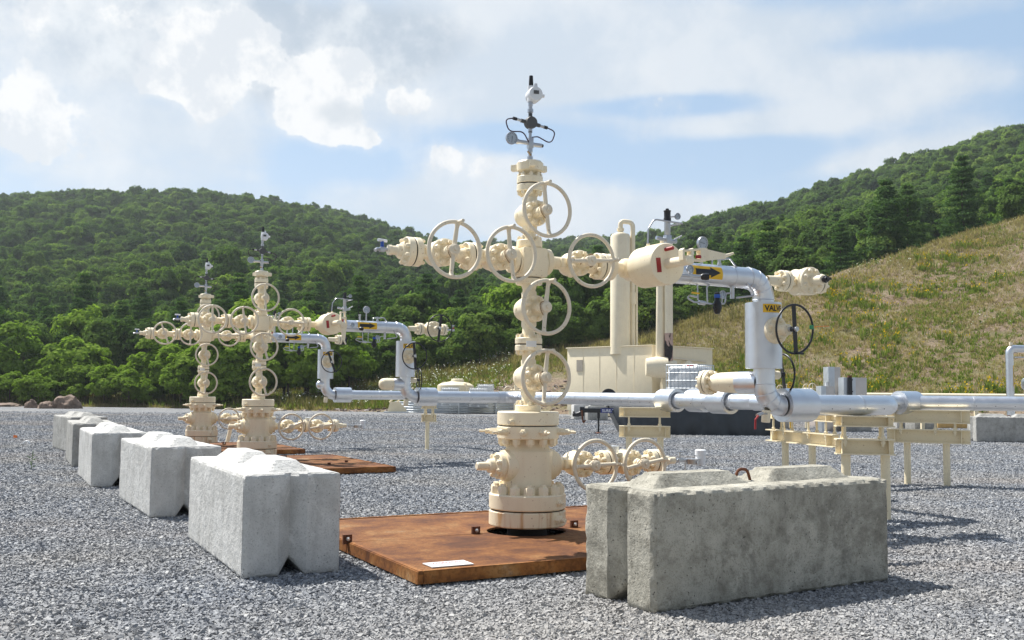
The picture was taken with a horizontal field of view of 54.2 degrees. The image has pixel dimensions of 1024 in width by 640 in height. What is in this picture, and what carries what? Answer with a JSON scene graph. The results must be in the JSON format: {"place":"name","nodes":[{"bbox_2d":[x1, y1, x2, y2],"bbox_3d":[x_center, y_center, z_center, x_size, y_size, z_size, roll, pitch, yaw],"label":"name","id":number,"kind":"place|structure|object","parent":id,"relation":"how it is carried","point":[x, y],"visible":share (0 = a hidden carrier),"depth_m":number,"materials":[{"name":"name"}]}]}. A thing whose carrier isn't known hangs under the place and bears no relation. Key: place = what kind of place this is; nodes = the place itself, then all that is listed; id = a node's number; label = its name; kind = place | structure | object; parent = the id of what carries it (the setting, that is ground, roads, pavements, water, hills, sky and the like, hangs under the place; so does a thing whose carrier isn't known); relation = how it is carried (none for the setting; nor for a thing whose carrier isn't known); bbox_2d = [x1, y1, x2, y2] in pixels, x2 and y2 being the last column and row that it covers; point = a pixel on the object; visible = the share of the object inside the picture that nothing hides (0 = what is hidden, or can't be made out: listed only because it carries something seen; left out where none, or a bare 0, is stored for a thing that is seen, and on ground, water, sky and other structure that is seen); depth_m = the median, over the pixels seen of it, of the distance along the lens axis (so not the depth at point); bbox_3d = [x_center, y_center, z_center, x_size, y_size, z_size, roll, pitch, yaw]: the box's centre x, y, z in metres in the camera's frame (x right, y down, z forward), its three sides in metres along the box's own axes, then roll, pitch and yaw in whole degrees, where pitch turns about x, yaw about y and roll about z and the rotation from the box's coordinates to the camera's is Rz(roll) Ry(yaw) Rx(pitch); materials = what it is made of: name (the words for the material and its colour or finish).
{"place":"outdoors","nodes":[
{"label":"outdoors","id":0,"kind":"place"},
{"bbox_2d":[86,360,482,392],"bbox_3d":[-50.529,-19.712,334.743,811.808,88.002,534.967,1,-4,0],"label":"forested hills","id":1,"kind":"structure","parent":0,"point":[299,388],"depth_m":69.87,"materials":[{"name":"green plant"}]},
{"bbox_2d":[50,304,120,344],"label":"young tree","id":2,"kind":"object","parent":1,"relation":"on","point":[75,320],"visible":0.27,"depth_m":73.09,"materials":[{"name":"green plant"}]},
{"bbox_2d":[82,317,123,367],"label":"maple tree","id":3,"kind":"object","parent":1,"relation":"on","point":[101,330],"visible":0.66,"depth_m":71.12,"materials":[{"name":"green plant"}]},
{"bbox_2d":[109,316,161,365],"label":"oak tree","id":4,"kind":"object","parent":1,"relation":"on","point":[128,341],"visible":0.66,"depth_m":70.45,"materials":[{"name":"green plant"}]},
{"bbox_2d":[157,301,195,350],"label":"pine tree","id":5,"kind":"object","parent":1,"relation":"on","point":[185,313],"visible":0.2,"depth_m":70.78,"materials":[{"name":"green plant"}]},
{"bbox_2d":[212,288,234,317],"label":"pine tree","id":6,"kind":"object","parent":1,"relation":"on","point":[225,301],"visible":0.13,"depth_m":73.33,"materials":[{"name":"green plant"}]},
{"bbox_2d":[342,275,373,333],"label":"pine tree","id":7,"kind":"object","parent":1,"relation":"on","point":[363,298],"visible":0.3,"depth_m":70.26,"materials":[{"name":"green plant"}]},
{"bbox_2d":[392,291,439,322],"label":"oak tree","id":8,"kind":"object","parent":1,"relation":"on","point":[411,299],"visible":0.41,"depth_m":68.43,"materials":[{"name":"green plant"}]},
{"bbox_2d":[409,286,452,323],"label":"oak tree","id":9,"kind":"object","parent":1,"relation":"on","point":[431,296],"visible":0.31,"depth_m":69.55,"materials":[{"name":"green plant"}]},
{"bbox_2d":[448,304,483,363],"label":"maple tree","id":10,"kind":"object","parent":1,"relation":"on","point":[469,309],"visible":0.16,"depth_m":66.06,"materials":[{"name":"green plant"}]},
{"bbox_2d":[481,277,558,311],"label":"young tree","id":11,"kind":"object","parent":1,"relation":"on","point":[508,294],"visible":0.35,"depth_m":68.66,"materials":[{"name":"green plant"}]},
{"bbox_2d":[545,269,603,305],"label":"oak tree","id":12,"kind":"object","parent":1,"relation":"on","point":[574,288],"visible":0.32,"depth_m":68.39,"materials":[{"name":"green plant"}]},
{"bbox_2d":[754,252,788,291],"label":"oak tree","id":13,"kind":"object","parent":1,"relation":"on","point":[770,266],"visible":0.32,"depth_m":72.36,"materials":[{"name":"green plant"}]},
{"bbox_2d":[774,245,821,273],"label":"maple tree","id":14,"kind":"object","parent":1,"relation":"on","point":[793,256],"visible":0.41,"depth_m":72.00,"materials":[{"name":"green plant"}]},
{"bbox_2d":[820,223,856,276],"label":"pine tree","id":15,"kind":"object","parent":1,"relation":"on","point":[837,238],"visible":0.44,"depth_m":75.18,"materials":[{"name":"green plant"}]},
{"bbox_2d":[854,222,904,264],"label":"oak tree","id":16,"kind":"object","parent":1,"relation":"on","point":[865,241],"visible":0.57,"depth_m":74.65,"materials":[{"name":"green plant"}]},
{"bbox_2d":[849,178,922,264],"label":"pine tree","id":17,"kind":"object","parent":1,"relation":"on","point":[883,206],"visible":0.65,"depth_m":74.86,"materials":[{"name":"green plant"}]},
{"bbox_2d":[889,183,932,248],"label":"pine tree","id":18,"kind":"object","parent":1,"relation":"on","point":[912,205],"visible":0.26,"depth_m":76.91,"materials":[{"name":"green plant"}]},
{"bbox_2d":[934,155,993,237],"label":"pine tree","id":19,"kind":"object","parent":1,"relation":"on","point":[959,201],"visible":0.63,"depth_m":77.30,"materials":[{"name":"green plant"}]},
{"bbox_2d":[994,182,1023,221],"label":"maple tree","id":20,"kind":"object","parent":1,"relation":"on","point":[1006,197],"visible":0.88,"depth_m":76.69,"materials":[{"name":"green plant"}]},
{"bbox_2d":[0,406,1023,639],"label":"gravel ground","id":21,"kind":"structure","parent":0,"point":[135,410],"depth_m":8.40,"materials":[{"name":"grey gravel"}]},
{"bbox_2d":[0,371,22,402],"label":"young tree","id":22,"kind":"object","parent":21,"relation":"on","point":[6,380],"visible":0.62,"depth_m":60.24,"materials":[{"name":"green plant"}]},
{"bbox_2d":[0,320,45,376],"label":"young tree","id":23,"kind":"object","parent":21,"relation":"on","point":[10,360],"visible":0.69,"depth_m":62.53,"materials":[{"name":"green plant"}]},
{"bbox_2d":[11,373,53,400],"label":"young tree","id":24,"kind":"object","parent":21,"relation":"on","point":[28,382],"visible":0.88,"depth_m":59.28,"materials":[{"name":"green plant"}]},
{"bbox_2d":[30,376,65,401],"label":"young tree","id":25,"kind":"object","parent":21,"relation":"on","point":[46,391],"visible":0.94,"depth_m":59.53,"materials":[{"name":"green plant"}]},
{"bbox_2d":[51,394,82,408],"bbox_3d":[-23.789,4.381,53.356,1.496,0.819,1.602,-2,-5,26],"label":"boulder","id":26,"kind":"object","parent":21,"relation":"on","point":[71,401],"visible":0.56,"depth_m":52.88,"materials":[{"name":"stone"}]},
{"bbox_2d":[59,375,89,398],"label":"young tree","id":27,"kind":"object","parent":21,"relation":"on","point":[73,391],"visible":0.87,"depth_m":59.69,"materials":[{"name":"green plant"}]},
{"bbox_2d":[39,335,112,383],"bbox_3d":[-27.400,3.136,62.811,4.211,4.476,4.589,2,-4,-14],"label":"young tree","id":28,"kind":"object","parent":21,"relation":"on","point":[80,350],"visible":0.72,"depth_m":61.60,"materials":[{"name":"green plant"}]},
{"bbox_2d":[52,411,106,450],"bbox_3d":[-7.811,2.000,18.043,0.602,0.684,1.793,3,-5,-33],"label":"concrete block","id":29,"kind":"object","parent":21,"relation":"on","point":[59,431],"depth_m":17.87,"materials":[{"name":"concrete"}]},
{"bbox_2d":[66,416,113,466],"bbox_3d":[-6.301,1.794,14.967,0.602,0.684,1.793,3,-5,-26],"label":"concrete block","id":30,"kind":"object","parent":21,"relation":"on","point":[72,441],"depth_m":14.25,"materials":[{"name":"concrete"}]},
{"bbox_2d":[84,364,123,403],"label":"young tree","id":31,"kind":"object","parent":21,"relation":"on","point":[102,387],"visible":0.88,"depth_m":58.87,"materials":[{"name":"green plant"}]},
{"bbox_2d":[78,422,146,486],"bbox_3d":[-4.856,1.603,12.124,0.601,0.684,1.794,3,-5,-28],"label":"concrete block","id":32,"kind":"object","parent":21,"relation":"on","point":[99,461],"depth_m":11.34,"materials":[{"name":"concrete"}]},
{"bbox_2d":[108,368,149,399],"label":"young tree","id":33,"kind":"object","parent":21,"relation":"on","point":[126,379],"visible":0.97,"depth_m":58.74,"materials":[{"name":"green plant"}]},
{"bbox_2d":[149,343,186,400],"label":"young tree","id":34,"kind":"object","parent":21,"relation":"on","point":[153,365],"visible":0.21,"depth_m":59.06,"materials":[{"name":"green plant"}]},
{"bbox_2d":[119,431,220,517],"bbox_3d":[-3.287,1.432,9.532,0.602,0.684,1.794,3,-5,-29],"label":"concrete block","id":35,"kind":"object","parent":21,"relation":"on","point":[154,480],"depth_m":8.82,"materials":[{"name":"concrete"}]},
{"bbox_2d":[158,354,197,404],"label":"young tree","id":36,"kind":"object","parent":21,"relation":"on","point":[177,384],"visible":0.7,"depth_m":57.04,"materials":[{"name":"green plant"}]},
{"bbox_2d":[151,325,212,400],"bbox_3d":[-19.378,2.768,60.510,4.036,5.079,4.220,-3,-5,36],"label":"young tree","id":37,"kind":"object","parent":21,"relation":"on","point":[167,351],"visible":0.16,"depth_m":59.55,"materials":[{"name":"green plant"}]},
{"bbox_2d":[165,343,213,391],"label":"young tree","id":38,"kind":"object","parent":21,"relation":"on","point":[187,358],"visible":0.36,"depth_m":57.27,"materials":[{"name":"green plant"}]},
{"bbox_2d":[189,367,236,402],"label":"young tree","id":39,"kind":"object","parent":21,"relation":"on","point":[222,391],"visible":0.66,"depth_m":55.80,"materials":[{"name":"green plant"}]},
{"bbox_2d":[189,324,250,401],"bbox_3d":[-16.596,2.487,57.757,4.093,5.150,4.279,-2,-5,28],"label":"young tree","id":40,"kind":"object","parent":21,"relation":"on","point":[216,343],"visible":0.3,"depth_m":56.73,"materials":[{"name":"green plant"}]},
{"bbox_2d":[210,442,304,453],"bbox_3d":[-5.441,2.267,17.814,2.818,0.123,2.649,3,-5,-28],"label":"rusty steel plate","id":41,"kind":"object","parent":21,"relation":"on","point":[282,449],"visible":0.24,"depth_m":17.55,"materials":[{"name":"metal"}]},
{"bbox_2d":[133,258,291,443],"bbox_3d":[-5.462,0.652,18.436,2.862,3.614,0.873,2,-4,-17],"label":"wellhead","id":42,"kind":"object","parent":41,"relation":"on","point":[201,419],"visible":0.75,"depth_m":18.25,"materials":[{"name":"beige paint"}]},
{"bbox_2d":[267,310,708,411],"bbox_3d":[0.465,0.553,16.509,11.074,1.758,3.363,-3,-6,42],"label":"flow line","id":43,"kind":"object","parent":42,"relation":"attached to","point":[325,369],"visible":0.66,"depth_m":19.42,"materials":[{"name":"metal"}]},
{"bbox_2d":[221,296,296,349],"bbox_3d":[-15.067,1.875,59.705,5.546,6.675,5.306,2,-4,-21],"label":"young tree","id":44,"kind":"object","parent":21,"relation":"on","point":[247,311],"visible":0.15,"depth_m":58.85,"materials":[{"name":"green plant"}]},
{"bbox_2d":[188,448,339,578],"bbox_3d":[-1.735,1.252,6.820,0.602,0.684,1.793,3,-5,-28],"label":"concrete block","id":45,"kind":"object","parent":21,"relation":"on","point":[254,513],"depth_m":6.10,"materials":[{"name":"concrete"}]},
{"bbox_2d":[279,454,395,473],"bbox_3d":[-3.462,2.019,14.103,2.818,0.123,2.761,3,-5,-28],"label":"rusty steel plate","id":46,"kind":"object","parent":21,"relation":"on","point":[339,464],"visible":0.25,"depth_m":13.92,"materials":[{"name":"metal"}]},
{"bbox_2d":[173,227,365,454],"bbox_3d":[-3.510,0.408,14.775,2.862,3.614,0.873,2,-4,-17],"label":"wellhead","id":47,"kind":"object","parent":46,"relation":"on","point":[257,426],"visible":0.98,"depth_m":14.65,"materials":[{"name":"beige paint"}]},
{"bbox_2d":[0,298,749,409],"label":"tall weeds","id":48,"kind":"object","parent":21,"relation":"on","point":[100,399],"visible":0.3,"depth_m":59.62,"materials":[{"name":"green plant"}]},
{"bbox_2d":[421,405,436,449],"bbox_3d":[-1.581,2.040,19.011,0.293,0.998,0.134,-1,-4,15],"label":"pipe stand","id":49,"kind":"object","parent":21,"relation":"on","point":[427,418],"visible":0.85,"depth_m":18.99,"materials":[{"name":"beige paint"}]},
{"bbox_2d":[395,401,513,413],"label":"containment wall","id":50,"kind":"structure","parent":21,"relation":"on","point":[465,408],"depth_m":49.96,"materials":[{"name":"metal"}]},
{"bbox_2d":[339,505,586,584],"bbox_3d":[0.105,1.573,7.411,2.818,0.123,2.448,3,-5,-28],"label":"rusty steel plate","id":51,"kind":"object","parent":21,"relation":"on","point":[417,549],"visible":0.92,"depth_m":6.65,"materials":[{"name":"metal"}]},
{"bbox_2d":[374,75,733,535],"bbox_3d":[0.349,-0.075,7.537,2.862,3.614,0.873,2,-4,-17],"label":"wellhead","id":52,"kind":"object","parent":51,"relation":"on","point":[526,466],"visible":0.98,"depth_m":7.38,"materials":[{"name":"beige paint"}]},
{"bbox_2d":[566,219,713,415],"bbox_3d":[6.053,-0.064,45.965,5.232,8.920,6.461,4,-6,-42],"label":"gas production unit","id":53,"kind":"object","parent":21,"relation":"on","point":[624,362],"visible":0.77,"depth_m":44.74,"materials":[{"name":"beige paint"}]},
{"bbox_2d":[619,407,670,478],"bbox_3d":[1.714,1.632,12.918,0.657,1.002,0.155,0,-4,6],"label":"pipe stand","id":54,"kind":"object","parent":21,"relation":"on","point":[659,432],"visible":0.79,"depth_m":12.92,"materials":[{"name":"beige paint"}]},
{"bbox_2d":[572,389,785,435],"bbox_3d":[4.475,2.524,27.623,5.655,1.220,2.024,0,-4,1],"label":"covered trailer","id":55,"kind":"object","parent":21,"relation":"on","point":[737,423],"visible":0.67,"depth_m":26.66,"materials":[{"name":"black fabric"}]},
{"bbox_2d":[666,364,713,392],"bbox_3d":[4.931,1.737,27.659,1.022,0.993,0.909,-3,-5,40],"label":"tote tank","id":56,"kind":"object","parent":55,"relation":"on","point":[682,377],"visible":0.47,"depth_m":27.34,"materials":[{"name":"white plastic"}]},
{"bbox_2d":[585,464,887,612],"bbox_3d":[1.342,1.205,5.811,1.856,0.690,0.603,3,-5,-32],"label":"concrete block","id":57,"kind":"object","parent":21,"relation":"on","point":[659,541],"depth_m":5.44,"materials":[{"name":"concrete"}]},
{"bbox_2d":[765,414,840,465],"bbox_3d":[3.358,1.548,11.543,0.155,1.002,1.530,1,-4,-13],"label":"pipe stand","id":58,"kind":"object","parent":21,"relation":"on","point":[785,437],"visible":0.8,"depth_m":11.38,"materials":[{"name":"beige paint"}]},
{"bbox_2d":[816,382,833,430],"bbox_3d":[9.542,2.634,30.504,0.413,1.503,0.648,1,-4,0],"label":"steel cabinet","id":59,"kind":"object","parent":21,"relation":"on","point":[825,390],"visible":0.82,"depth_m":30.26,"materials":[{"name":"grey metal"}]},
{"bbox_2d":[823,367,839,429],"bbox_3d":[10.114,2.481,31.636,0.396,1.980,0.648,1,-4,0],"label":"steel cabinet","id":60,"kind":"object","parent":21,"relation":"on","point":[831,375],"visible":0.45,"depth_m":31.39,"materials":[{"name":"grey metal"}]},
{"bbox_2d":[838,375,866,394],"bbox_3d":[10.508,2.567,30.822,0.726,1.700,0.771,1,-4,0],"label":"steel cabinet","id":61,"kind":"object","parent":21,"relation":"on","point":[849,385],"visible":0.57,"depth_m":30.63,"materials":[{"name":"grey metal"}]},
{"bbox_2d":[834,415,895,519],"bbox_3d":[3.182,1.366,9.017,0.506,1.002,0.155,0,-4,8],"label":"pipe stand","id":62,"kind":"object","parent":21,"relation":"on","point":[882,446],"visible":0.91,"depth_m":9.01,"materials":[{"name":"beige paint"}]},
{"bbox_2d":[647,208,897,428],"bbox_3d":[2.604,0.076,9.223,1.653,1.808,3.572,-2,-5,27],"label":"flow line","id":63,"kind":"object","parent":62,"relation":"on","point":[768,330],"visible":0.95,"depth_m":8.55,"materials":[{"name":"metal"}]},
{"bbox_2d":[738,393,1023,428],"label":"cream pipeline","id":64,"kind":"object","parent":21,"relation":"on","point":[922,425],"visible":0.04,"depth_m":32.23,"materials":[{"name":"paint"}]},
{"bbox_2d":[886,410,970,485],"bbox_3d":[5.192,1.628,12.472,0.966,1.010,0.155,-2,-5,28],"label":"pipe stand","id":65,"kind":"object","parent":21,"relation":"on","point":[934,435],"visible":0.88,"depth_m":12.45,"materials":[{"name":"beige paint"}]},
{"bbox_2d":[331,292,1023,413],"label":"flow line","id":66,"kind":"object","parent":65,"relation":"on","point":[672,400],"visible":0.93,"depth_m":14.81,"materials":[{"name":"metal"}]},
{"bbox_2d":[967,414,1023,441],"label":"concrete block","id":67,"kind":"object","parent":21,"relation":"on","point":[994,427],"depth_m":24.22,"materials":[{"name":"concrete"}]},
{"bbox_2d":[1005,342,1023,415],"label":"white riser pipe","id":68,"kind":"object","parent":21,"relation":"on","point":[1011,349],"visible":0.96,"depth_m":25.62,"materials":[{"name":"metal"}]},
{"bbox_2d":[0,0,1023,242],"label":"sky","id":69,"kind":"structure","parent":0,"point":[396,112],"materials":[{"name":"blue"}]},
{"bbox_2d":[3,214,1023,415],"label":"grass bank","id":70,"kind":"structure","parent":0,"point":[557,379],"depth_m":56.70,"materials":[{"name":"plant"}]},
{"bbox_2d":[26,343,75,376],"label":"young tree","id":71,"kind":"object","parent":70,"relation":"on","point":[35,363],"visible":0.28,"depth_m":62.16,"materials":[{"name":"green plant"}]},
{"bbox_2d":[57,359,101,398],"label":"young tree","id":72,"kind":"object","parent":70,"relation":"on","point":[85,367],"visible":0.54,"depth_m":60.42,"materials":[{"name":"green plant"}]},
{"bbox_2d":[122,337,169,378],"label":"young tree","id":73,"kind":"object","parent":70,"relation":"on","point":[148,357],"visible":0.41,"depth_m":61.08,"materials":[{"name":"green plant"}]},
{"bbox_2d":[208,339,274,398],"bbox_3d":[-15.521,2.847,57.879,4.117,4.376,4.487,-2,-5,32],"label":"young tree","id":74,"kind":"object","parent":70,"relation":"on","point":[240,347],"visible":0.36,"depth_m":56.32,"materials":[{"name":"green plant"}]},
{"bbox_2d":[236,351,287,393],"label":"young tree","id":75,"kind":"object","parent":70,"relation":"on","point":[273,362],"visible":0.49,"depth_m":56.14,"materials":[{"name":"green plant"}]},
{"bbox_2d":[262,332,311,394],"bbox_3d":[-12.904,2.806,57.528,3.359,4.226,3.511,2,-4,-17],"label":"young tree","id":76,"kind":"object","parent":70,"relation":"on","point":[293,375],"visible":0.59,"depth_m":56.61,"materials":[{"name":"green plant"}]},
{"bbox_2d":[279,329,338,393],"bbox_3d":[-11.745,2.669,58.072,3.634,4.572,3.799,2,-4,-17],"label":"young tree","id":77,"kind":"object","parent":70,"relation":"on","point":[293,359],"visible":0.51,"depth_m":56.77,"materials":[{"name":"green plant"}]},
{"bbox_2d":[303,360,346,393],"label":"young tree","id":78,"kind":"object","parent":70,"relation":"on","point":[337,379],"visible":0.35,"depth_m":57.80,"materials":[{"name":"green plant"}]},
{"bbox_2d":[335,332,379,387],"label":"young tree","id":79,"kind":"object","parent":70,"relation":"on","point":[365,367],"visible":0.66,"depth_m":59.01,"materials":[{"name":"green plant"}]},
{"bbox_2d":[348,332,389,380],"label":"maple tree","id":80,"kind":"object","parent":70,"relation":"on","point":[380,347],"visible":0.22,"depth_m":63.27,"materials":[{"name":"green plant"}]},
{"bbox_2d":[367,333,399,373],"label":"maple tree","id":81,"kind":"object","parent":70,"relation":"on","point":[390,343],"visible":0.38,"depth_m":63.09,"materials":[{"name":"green plant"}]},
{"bbox_2d":[414,335,442,369],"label":"maple tree","id":82,"kind":"object","parent":70,"relation":"on","point":[421,353],"visible":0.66,"depth_m":63.35,"materials":[{"name":"green plant"}]},
{"bbox_2d":[430,327,469,367],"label":"maple tree","id":83,"kind":"object","parent":70,"relation":"on","point":[441,350],"visible":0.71,"depth_m":63.19,"materials":[{"name":"green plant"}]},
{"bbox_2d":[452,330,487,364],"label":"oak tree","id":84,"kind":"object","parent":70,"relation":"on","point":[471,354],"visible":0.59,"depth_m":63.17,"materials":[{"name":"green plant"}]},
{"bbox_2d":[458,311,504,361],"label":"maple tree","id":85,"kind":"object","parent":70,"relation":"on","point":[478,323],"visible":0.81,"depth_m":63.09,"materials":[{"name":"green plant"}]},
{"bbox_2d":[482,307,520,355],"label":"maple tree","id":86,"kind":"object","parent":70,"relation":"on","point":[508,316],"visible":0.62,"depth_m":63.89,"materials":[{"name":"green plant"}]},
{"bbox_2d":[9,223,1023,411],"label":"green weeds","id":87,"kind":"object","parent":70,"relation":"on","point":[972,343],"visible":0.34,"depth_m":55.97,"materials":[{"name":"green plant"}]},
{"bbox_2d":[552,301,586,346],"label":"maple tree","id":88,"kind":"object","parent":70,"relation":"on","point":[574,322],"visible":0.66,"depth_m":64.06,"materials":[{"name":"green plant"}]},
{"bbox_2d":[580,315,604,341],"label":"maple tree","id":89,"kind":"object","parent":70,"relation":"on","point":[589,330],"visible":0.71,"depth_m":64.36,"materials":[{"name":"green plant"}]},
{"bbox_2d":[576,299,609,339],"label":"maple tree","id":90,"kind":"object","parent":70,"relation":"on","point":[601,321],"visible":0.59,"depth_m":64.69,"materials":[{"name":"green plant"}]},
{"bbox_2d":[586,287,638,334],"bbox_3d":[6.510,-0.132,65.873,3.940,4.570,3.763,1,-4,-7],"label":"maple tree","id":91,"kind":"object","parent":70,"relation":"on","point":[604,311],"visible":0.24,"depth_m":64.95,"materials":[{"name":"green plant"}]},
{"bbox_2d":[606,287,655,329],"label":"maple tree","id":92,"kind":"object","parent":70,"relation":"on","point":[644,312],"visible":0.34,"depth_m":65.03,"materials":[{"name":"green plant"}]},
{"bbox_2d":[638,287,675,329],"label":"maple tree","id":93,"kind":"object","parent":70,"relation":"on","point":[646,300],"visible":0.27,"depth_m":65.30,"materials":[{"name":"green plant"}]},
{"bbox_2d":[676,290,712,315],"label":"oak tree","id":94,"kind":"object","parent":70,"relation":"on","point":[683,295],"visible":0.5,"depth_m":66.85,"materials":[{"name":"green plant"}]},
{"bbox_2d":[716,238,1023,411],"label":"goldenrod","id":95,"kind":"object","parent":70,"relation":"on","point":[857,361],"depth_m":58.36,"materials":[{"name":"green plant"}]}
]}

